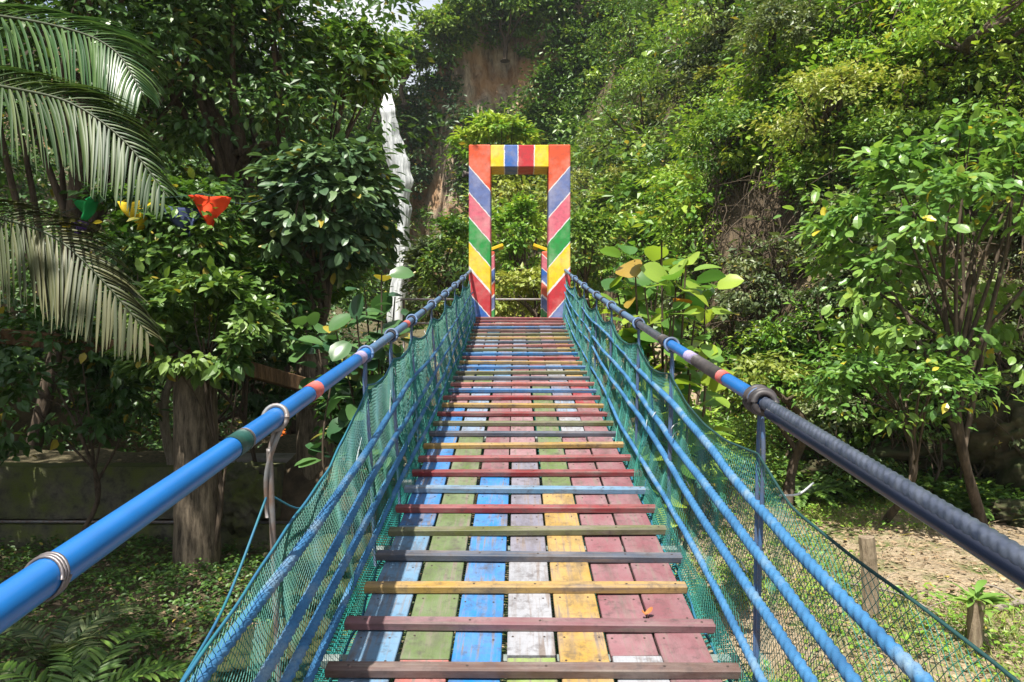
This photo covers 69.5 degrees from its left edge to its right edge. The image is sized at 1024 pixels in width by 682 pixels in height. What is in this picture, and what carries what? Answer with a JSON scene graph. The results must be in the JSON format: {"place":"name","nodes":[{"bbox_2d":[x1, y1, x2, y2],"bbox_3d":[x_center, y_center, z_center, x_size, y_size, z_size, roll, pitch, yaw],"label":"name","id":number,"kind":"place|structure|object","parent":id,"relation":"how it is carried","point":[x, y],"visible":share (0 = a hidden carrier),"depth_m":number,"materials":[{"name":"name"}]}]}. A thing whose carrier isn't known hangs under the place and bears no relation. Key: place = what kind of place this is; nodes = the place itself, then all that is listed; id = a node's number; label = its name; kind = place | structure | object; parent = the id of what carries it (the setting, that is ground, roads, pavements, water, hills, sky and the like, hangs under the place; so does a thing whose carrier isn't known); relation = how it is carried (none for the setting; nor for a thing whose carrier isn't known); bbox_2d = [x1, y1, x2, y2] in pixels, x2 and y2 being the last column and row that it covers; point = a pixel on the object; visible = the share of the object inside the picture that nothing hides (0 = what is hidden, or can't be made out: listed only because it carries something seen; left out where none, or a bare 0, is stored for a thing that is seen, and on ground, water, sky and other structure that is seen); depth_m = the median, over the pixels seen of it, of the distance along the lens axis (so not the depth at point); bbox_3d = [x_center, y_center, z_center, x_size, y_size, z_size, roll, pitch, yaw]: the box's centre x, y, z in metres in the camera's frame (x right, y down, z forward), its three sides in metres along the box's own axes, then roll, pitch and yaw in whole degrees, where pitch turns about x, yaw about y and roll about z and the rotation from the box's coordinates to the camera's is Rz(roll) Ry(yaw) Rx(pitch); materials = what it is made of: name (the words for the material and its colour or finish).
{"place":"outdoors","nodes":[
{"label":"outdoors","id":0,"kind":"place"},
{"bbox_2d":[25,0,441,93],"label":"sky","id":1,"kind":"structure","parent":0,"point":[426,3],"materials":[{"name":"white"}]},
{"bbox_2d":[2,0,636,327],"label":"cliff","id":2,"kind":"structure","parent":0,"point":[486,74],"depth_m":47.35,"materials":[{"name":"brown stone"}]},
{"bbox_2d":[169,0,643,329],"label":"cliff greenery","id":3,"kind":"object","parent":2,"relation":"attached to","point":[575,28],"visible":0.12,"depth_m":45.77,"materials":[{"name":"green plant"}]},
{"bbox_2d":[381,26,436,109],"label":"distant tree","id":4,"kind":"object","parent":2,"relation":"on","point":[397,34],"visible":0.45,"depth_m":45.87,"materials":[{"name":"green plant"}]},
{"bbox_2d":[407,2,484,89],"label":"distant tree","id":5,"kind":"object","parent":2,"relation":"on","point":[428,18],"visible":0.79,"depth_m":45.60,"materials":[{"name":"green plant"}]},
{"bbox_2d":[393,67,499,204],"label":"cliff creepers","id":6,"kind":"object","parent":2,"relation":"attached to","point":[424,118],"visible":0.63,"depth_m":46.74,"materials":[{"name":"green plant"}]},
{"bbox_2d":[451,0,560,62],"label":"distant tree","id":7,"kind":"object","parent":2,"relation":"on","point":[510,4],"visible":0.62,"depth_m":45.49,"materials":[{"name":"green plant"}]},
{"bbox_2d":[380,88,413,321],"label":"waterfall","id":8,"kind":"structure","parent":0,"point":[399,159],"depth_m":42.85,"materials":[{"name":"liquid"}]},
{"bbox_2d":[0,0,1023,681],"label":"ground","id":9,"kind":"structure","parent":0,"point":[298,488],"depth_m":9.17,"materials":[{"name":"beige soil"}]},
{"bbox_2d":[0,601,161,681],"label":"fern","id":10,"kind":"object","parent":9,"relation":"on","point":[73,642],"visible":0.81,"depth_m":5.68,"materials":[{"name":"green plant"}]},
{"bbox_2d":[0,289,171,533],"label":"shady shrub","id":11,"kind":"object","parent":9,"relation":"on","point":[117,396],"visible":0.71,"depth_m":8.23,"materials":[{"name":"green plant"}]},
{"bbox_2d":[0,4,180,361],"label":"palm tree","id":12,"kind":"object","parent":9,"relation":"on","point":[112,86],"visible":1,"depth_m":3.91,"materials":[{"name":"green plant"}]},
{"bbox_2d":[0,625,208,681],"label":"fern","id":13,"kind":"object","parent":9,"relation":"on","point":[79,673],"visible":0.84,"depth_m":5.00,"materials":[{"name":"green plant"}]},
{"bbox_2d":[0,0,287,447],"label":"shade tree","id":14,"kind":"object","parent":9,"relation":"on","point":[206,65],"visible":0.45,"depth_m":10.78,"materials":[{"name":"green plant"}]},
{"bbox_2d":[0,462,312,554],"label":"retaining wall","id":15,"kind":"structure","parent":9,"relation":"on","point":[54,493],"depth_m":8.94,"materials":[{"name":"concrete"}]},
{"bbox_2d":[0,328,330,574],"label":"pavilion","id":16,"kind":"structure","parent":9,"relation":"on","point":[194,516],"depth_m":7.85,"materials":[{"name":"wood"}]},
{"bbox_2d":[57,166,279,464],"bbox_3d":[-4.141,-0.204,9.022,2.602,3.837,2.338,0,0,0],"label":"leaning tree","id":17,"kind":"object","parent":9,"relation":"on","point":[157,260],"visible":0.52,"depth_m":8.67,"materials":[{"name":"green plant"}]},
{"bbox_2d":[42,172,316,236],"bbox_3d":[-3.988,-1.606,8.619,3.318,0.818,0.466,0,0,0],"label":"string of flags","id":18,"kind":"object","parent":17,"relation":"hanging from","point":[87,208],"visible":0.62,"depth_m":8.51,"materials":[{"name":"fabric"}]},
{"bbox_2d":[0,505,378,681],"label":"herbs","id":19,"kind":"object","parent":9,"relation":"on","point":[171,573],"visible":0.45,"depth_m":6.97,"materials":[{"name":"green plant"}]},
{"bbox_2d":[32,0,352,433],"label":"shade tree","id":20,"kind":"object","parent":9,"relation":"on","point":[231,149],"visible":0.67,"depth_m":10.88,"materials":[{"name":"green plant"}]},
{"bbox_2d":[103,256,290,550],"bbox_3d":[-3.268,0.869,7.924,1.995,3.520,1.540,0,0,0],"label":"shady shrub","id":21,"kind":"object","parent":9,"relation":"on","point":[255,326],"visible":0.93,"depth_m":7.60,"materials":[{"name":"green plant"}]},
{"bbox_2d":[0,0,465,451],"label":"thicket","id":22,"kind":"object","parent":9,"relation":"on","point":[42,186],"visible":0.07,"depth_m":14.03,"materials":[{"name":"green plant"}]},
{"bbox_2d":[221,460,279,537],"bbox_3d":[-3.276,1.907,8.869,0.886,0.914,0.739,0,0,0],"label":"boulder","id":23,"kind":"object","parent":9,"relation":"on","point":[243,494],"visible":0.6,"depth_m":8.67,"materials":[{"name":"stone"}]},
{"bbox_2d":[201,336,303,450],"bbox_3d":[-3.851,0.795,10.757,2.259,2.038,1.774,0,0,0],"label":"shady shrub","id":24,"kind":"object","parent":9,"relation":"on","point":[258,403],"visible":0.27,"depth_m":10.56,"materials":[{"name":"green plant"}]},
{"bbox_2d":[180,247,331,461],"bbox_3d":[-3.244,0.324,9.177,2.036,3.031,1.674,0,0,0],"label":"shady shrub","id":25,"kind":"object","parent":9,"relation":"on","point":[287,293],"visible":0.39,"depth_m":9.07,"materials":[{"name":"green plant"}]},
{"bbox_2d":[231,453,295,462],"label":"concrete steps","id":26,"kind":"structure","parent":9,"relation":"on","point":[277,457],"depth_m":9.51,"materials":[{"name":"grey concrete"}]},
{"bbox_2d":[204,615,350,681],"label":"boulder","id":27,"kind":"object","parent":9,"relation":"on","point":[290,653],"visible":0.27,"depth_m":3.77,"materials":[{"name":"stone"}]},
{"bbox_2d":[257,248,380,310],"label":"shady shrub","id":28,"kind":"object","parent":9,"relation":"on","point":[341,291],"visible":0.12,"depth_m":12.42,"materials":[{"name":"green plant"}]},
{"bbox_2d":[247,533,393,626],"bbox_3d":[-1.250,1.680,5.133,1.099,0.631,1.050,0,0,0],"label":"boulder","id":29,"kind":"object","parent":9,"relation":"on","point":[265,554],"visible":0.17,"depth_m":4.85,"materials":[{"name":"stone"}]},
{"bbox_2d":[234,133,418,352],"bbox_3d":[-2.378,-0.385,9.415,2.244,4.382,2.061,0,0,0],"label":"leafy tree","id":30,"kind":"object","parent":9,"relation":"on","point":[336,246],"visible":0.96,"depth_m":9.02,"materials":[{"name":"green plant"}]},
{"bbox_2d":[261,9,416,434],"bbox_3d":[-2.971,-1.286,13.104,2.684,8.652,2.332,0,0,25],"label":"leafy tree","id":31,"kind":"object","parent":9,"relation":"on","point":[380,90],"visible":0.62,"depth_m":12.70,"materials":[{"name":"green plant"}]},
{"bbox_2d":[289,266,425,534],"bbox_3d":[-1.545,0.957,7.275,1.382,3.403,1.305,0,0,0],"label":"leaved shrub","id":32,"kind":"object","parent":9,"relation":"on","point":[381,303],"visible":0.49,"depth_m":7.15,"materials":[{"name":"green plant"}]},
{"bbox_2d":[309,345,440,497],"bbox_3d":[-1.587,1.369,8.378,1.616,2.671,1.230,0,0,0],"label":"shady shrub","id":33,"kind":"object","parent":9,"relation":"on","point":[320,399],"visible":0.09,"depth_m":8.22,"materials":[{"name":"green plant"}]},
{"bbox_2d":[388,230,463,331],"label":"distant tree","id":34,"kind":"object","parent":9,"relation":"on","point":[412,260],"visible":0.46,"depth_m":18.71,"materials":[{"name":"green plant"}]},
{"bbox_2d":[407,209,509,313],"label":"distant tree","id":35,"kind":"object","parent":9,"relation":"on","point":[457,228],"visible":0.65,"depth_m":15.77,"materials":[{"name":"green plant"}]},
{"bbox_2d":[401,298,587,352],"bbox_3d":[-0.300,-0.214,12.611,3.200,1.028,0.058,0,0,0],"label":"railing","id":36,"kind":"object","parent":9,"relation":"on","point":[500,299],"visible":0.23,"depth_m":12.60,"materials":[{"name":"metal"}]},
{"bbox_2d":[444,107,547,316],"bbox_3d":[-0.451,-3.684,24.023,3.159,7.520,2.532,0,0,31],"label":"distant tree","id":37,"kind":"object","parent":9,"relation":"on","point":[493,129],"visible":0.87,"depth_m":23.78,"materials":[{"name":"green plant"}]},
{"bbox_2d":[492,243,503,316],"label":"anchor pillar","id":38,"kind":"structure","parent":9,"relation":"on","point":[497,248],"depth_m":11.76,"materials":[{"name":"multicoloured paint"}]},
{"bbox_2d":[343,436,658,681],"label":"gully weeds","id":39,"kind":"object","parent":9,"relation":"on","point":[460,594],"depth_m":7.66,"materials":[{"name":"green plant"}]},
{"bbox_2d":[0,244,1023,681],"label":"fallen leaves","id":40,"kind":"object","parent":9,"relation":"on","point":[932,588],"depth_m":7.21,"materials":[{"name":"brown plant"}]},
{"bbox_2d":[453,173,577,316],"bbox_3d":[0.119,-2.640,20.814,3.518,5.694,3.644,0,0,23],"label":"distant tree","id":41,"kind":"object","parent":9,"relation":"on","point":[508,182],"visible":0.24,"depth_m":20.67,"materials":[{"name":"green plant"}]},
{"bbox_2d":[492,189,546,316],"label":"distant tree","id":42,"kind":"object","parent":9,"relation":"on","point":[521,213],"visible":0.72,"depth_m":16.81,"materials":[{"name":"green plant"}]},
{"bbox_2d":[440,327,600,359],"bbox_3d":[0.109,0.750,10.780,2.300,1.900,0.620,0,0,0],"label":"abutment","id":43,"kind":"object","parent":9,"relation":"on","point":[526,339],"depth_m":10.47,"materials":[{"name":"grey concrete"}]},
{"bbox_2d":[0,269,1023,681],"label":"suspension footbridge","id":44,"kind":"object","parent":43,"relation":"on","point":[508,375],"visible":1,"depth_m":2.67,"materials":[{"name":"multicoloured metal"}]},
{"bbox_2d":[642,607,652,614],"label":"dry leaf","id":45,"kind":"object","parent":44,"relation":"on","point":[648,610],"visible":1,"depth_m":2.55,"materials":[{"name":"orange plant"}]},
{"bbox_2d":[462,145,569,326],"bbox_3d":[0.059,-0.838,10.750,1.546,3.915,0.500,0,0,0],"label":"gateway","id":46,"kind":"object","parent":43,"relation":"on","point":[486,162],"visible":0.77,"depth_m":10.50,"materials":[{"name":"multicoloured paint"}]},
{"bbox_2d":[495,262,577,325],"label":"distant tree","id":47,"kind":"object","parent":9,"relation":"on","point":[528,280],"visible":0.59,"depth_m":14.51,"materials":[{"name":"green plant"}]},
{"bbox_2d":[532,243,546,316],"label":"anchor pillar","id":48,"kind":"structure","parent":9,"relation":"on","point":[541,249],"depth_m":11.75,"materials":[{"name":"multicoloured paint"}]},
{"bbox_2d":[570,202,631,326],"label":"distant tree","id":49,"kind":"object","parent":9,"relation":"on","point":[583,226],"visible":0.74,"depth_m":16.75,"materials":[{"name":"green plant"}]},
{"bbox_2d":[570,162,647,218],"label":"hillside bush","id":50,"kind":"object","parent":9,"relation":"on","point":[614,171],"visible":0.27,"depth_m":29.32,"materials":[{"name":"green plant"}]},
{"bbox_2d":[574,0,668,81],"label":"hillside tree","id":51,"kind":"object","parent":9,"relation":"on","point":[650,3],"visible":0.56,"depth_m":39.40,"materials":[{"name":"green plant"}]},
{"bbox_2d":[577,52,691,173],"bbox_3d":[5.351,-8.622,28.691,5.995,5.015,4.390,0,0,0],"label":"hillside tree","id":52,"kind":"object","parent":9,"relation":"on","point":[636,77],"visible":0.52,"depth_m":28.52,"materials":[{"name":"green plant"}]},
{"bbox_2d":[570,57,735,191],"bbox_3d":[5.370,-8.661,31.783,2.680,1.722,18.155,0,0,-11],"label":"flowering creeper","id":53,"kind":"object","parent":9,"relation":"on","point":[702,71],"visible":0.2,"depth_m":26.27,"materials":[{"name":"green plant"}]},
{"bbox_2d":[599,241,743,651],"bbox_3d":[1.393,0.966,6.335,1.346,3.634,1.682,0,0,0],"label":"leaved plant","id":54,"kind":"object","parent":9,"relation":"on","point":[636,273],"visible":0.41,"depth_m":6.17,"materials":[{"name":"green plant"}]},
{"bbox_2d":[638,153,705,217],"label":"hillside bush","id":55,"kind":"object","parent":9,"relation":"on","point":[652,194],"visible":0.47,"depth_m":20.18,"materials":[{"name":"green plant"}]},
{"bbox_2d":[625,399,745,492],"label":"bank bush","id":56,"kind":"object","parent":9,"relation":"on","point":[714,421],"visible":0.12,"depth_m":8.81,"materials":[{"name":"green plant"}]},
{"bbox_2d":[646,0,755,72],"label":"hillside tree","id":57,"kind":"object","parent":9,"relation":"on","point":[679,29],"visible":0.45,"depth_m":24.51,"materials":[{"name":"green plant"}]},
{"bbox_2d":[673,97,787,183],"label":"hillside tree","id":58,"kind":"object","parent":9,"relation":"on","point":[706,123],"visible":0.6,"depth_m":16.86,"materials":[{"name":"green plant"}]},
{"bbox_2d":[465,0,1023,461],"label":"hillside undergrowth","id":59,"kind":"object","parent":9,"relation":"on","point":[693,62],"visible":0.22,"depth_m":22.43,"materials":[{"name":"green plant"}]},
{"bbox_2d":[713,413,789,483],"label":"bank bush","id":60,"kind":"object","parent":9,"relation":"on","point":[736,427],"visible":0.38,"depth_m":11.24,"materials":[{"name":"green plant"}]},
{"bbox_2d":[495,0,1023,487],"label":"hillside shrubbery","id":61,"kind":"object","parent":9,"relation":"on","point":[991,80],"visible":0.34,"depth_m":17.25,"materials":[{"name":"green plant"}]},
{"bbox_2d":[712,232,827,323],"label":"hillside bush","id":62,"kind":"object","parent":9,"relation":"on","point":[762,273],"visible":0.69,"depth_m":14.27,"materials":[{"name":"green plant"}]},
{"bbox_2d":[716,350,825,508],"bbox_3d":[3.742,1.398,10.745,1.639,2.536,1.568,0,0,0],"label":"tree","id":63,"kind":"object","parent":9,"relation":"on","point":[747,364],"visible":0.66,"depth_m":10.75,"materials":[{"name":"green plant"}]},
{"bbox_2d":[536,0,1023,457],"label":"hillside foliage","id":64,"kind":"object","parent":9,"relation":"on","point":[665,223],"visible":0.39,"depth_m":15.25,"materials":[{"name":"green plant"}]},
{"bbox_2d":[728,316,833,391],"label":"hillside bush","id":65,"kind":"object","parent":9,"relation":"on","point":[762,331],"visible":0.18,"depth_m":13.59,"materials":[{"name":"green plant"}]},
{"bbox_2d":[722,0,840,95],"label":"hillside tree","id":66,"kind":"object","parent":9,"relation":"on","point":[751,45],"visible":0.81,"depth_m":16.08,"materials":[{"name":"green plant"}]},
{"bbox_2d":[548,245,1023,681],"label":"grass patches","id":67,"kind":"object","parent":9,"relation":"on","point":[997,616],"depth_m":6.87,"materials":[{"name":"green plant"}]},
{"bbox_2d":[555,244,1023,681],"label":"creeping herbs","id":68,"kind":"object","parent":9,"relation":"on","point":[1007,649],"visible":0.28,"depth_m":6.87,"materials":[{"name":"green plant"}]},
{"bbox_2d":[561,0,1023,537],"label":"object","id":69,"kind":"object","parent":9,"relation":"attached to","point":[773,263],"visible":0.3,"depth_m":14.52,"materials":[{"name":"green plant"}]},
{"bbox_2d":[578,358,1023,681],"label":"twig litter","id":70,"kind":"object","parent":9,"relation":"on","point":[845,536],"visible":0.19,"depth_m":7.47,"materials":[{"name":"brown plant"}]},
{"bbox_2d":[752,479,859,507],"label":"fern","id":71,"kind":"object","parent":9,"relation":"on","point":[809,493],"visible":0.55,"depth_m":11.14,"materials":[{"name":"green plant"}]},
{"bbox_2d":[790,393,868,444],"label":"bank bush","id":72,"kind":"object","parent":9,"relation":"on","point":[811,410],"visible":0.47,"depth_m":12.09,"materials":[{"name":"green plant"}]},
{"bbox_2d":[736,51,945,161],"bbox_3d":[6.298,-4.496,14.121,3.218,1.890,3.437,0,0,-32],"label":"hillside tree","id":73,"kind":"object","parent":9,"relation":"on","point":[816,88],"visible":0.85,"depth_m":13.84,"materials":[{"name":"green plant"}]},
{"bbox_2d":[691,283,1023,521],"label":"bank foot weeds","id":74,"kind":"object","parent":9,"relation":"on","point":[987,492],"visible":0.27,"depth_m":11.35,"materials":[{"name":"green plant"}]},
{"bbox_2d":[795,447,920,496],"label":"bush","id":75,"kind":"object","parent":9,"relation":"on","point":[814,466],"visible":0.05,"depth_m":12.10,"materials":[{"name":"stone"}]},
{"bbox_2d":[803,448,931,503],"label":"bank bush","id":76,"kind":"object","parent":9,"relation":"on","point":[889,464],"visible":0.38,"depth_m":11.39,"materials":[{"name":"green plant"}]},
{"bbox_2d":[858,535,878,620],"bbox_3d":[3.241,2.254,6.702,0.187,0.970,0.142,0,0,0],"label":"wooden post","id":77,"kind":"object","parent":9,"relation":"on","point":[867,550],"visible":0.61,"depth_m":6.64,"materials":[{"name":"beige wood"}]},
{"bbox_2d":[797,183,951,265],"bbox_3d":[6.321,-1.969,12.756,2.130,1.583,2.173,0,0,-43],"label":"hillside bush","id":78,"kind":"object","parent":9,"relation":"on","point":[895,202],"visible":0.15,"depth_m":12.51,"materials":[{"name":"green plant"}]},
{"bbox_2d":[846,572,949,619],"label":"fallen branch","id":79,"kind":"object","parent":9,"relation":"on","point":[890,591],"visible":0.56,"depth_m":6.74,"materials":[{"name":"brown wood"}]},
{"bbox_2d":[773,97,1023,525],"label":"broad leaved tree","id":80,"kind":"object","parent":9,"relation":"on","point":[902,164],"visible":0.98,"depth_m":9.51,"materials":[{"name":"green plant"}]},
{"bbox_2d":[783,344,1023,523],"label":"young tree","id":81,"kind":"object","parent":9,"relation":"on","point":[872,371],"visible":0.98,"depth_m":9.10,"materials":[{"name":"green plant"}]},
{"bbox_2d":[848,415,959,471],"bbox_3d":[7.351,1.641,12.256,3.646,1.185,2.266,0,0,0],"label":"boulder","id":82,"kind":"object","parent":9,"relation":"on","point":[899,453],"visible":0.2,"depth_m":11.54,"materials":[{"name":"stone"}]},
{"bbox_2d":[831,101,981,184],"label":"hillside tree","id":83,"kind":"object","parent":9,"relation":"on","point":[858,134],"visible":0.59,"depth_m":12.60,"materials":[{"name":"green plant"}]},
{"bbox_2d":[872,380,982,490],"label":"tree","id":84,"kind":"object","parent":9,"relation":"on","point":[943,420],"visible":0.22,"depth_m":11.12,"materials":[{"name":"green plant"}]},
{"bbox_2d":[859,0,1023,69],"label":"hillside tree","id":85,"kind":"object","parent":9,"relation":"on","point":[991,24],"visible":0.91,"depth_m":12.35,"materials":[{"name":"green plant"}]},
{"bbox_2d":[944,491,995,519],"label":"fern","id":86,"kind":"object","parent":9,"relation":"on","point":[965,506],"visible":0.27,"depth_m":10.48,"materials":[{"name":"green plant"}]},
{"bbox_2d":[939,579,1011,655],"bbox_3d":[3.727,2.312,5.901,0.450,0.740,0.452,0,0,0],"label":"tree stump","id":87,"kind":"object","parent":9,"relation":"on","point":[976,601],"visible":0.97,"depth_m":5.86,"materials":[{"name":"brown plant"}]},
{"bbox_2d":[935,372,1023,458],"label":"tree","id":88,"kind":"object","parent":9,"relation":"on","point":[1013,441],"visible":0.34,"depth_m":10.82,"materials":[{"name":"green plant"}]},
{"bbox_2d":[955,390,1023,497],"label":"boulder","id":89,"kind":"object","parent":9,"relation":"on","point":[1005,461],"visible":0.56,"depth_m":10.89,"materials":[{"name":"stone"}]},
{"bbox_2d":[984,498,1023,527],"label":"boulder","id":90,"kind":"object","parent":9,"relation":"on","point":[1011,508],"visible":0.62,"depth_m":10.06,"materials":[{"name":"stone"}]}
]}

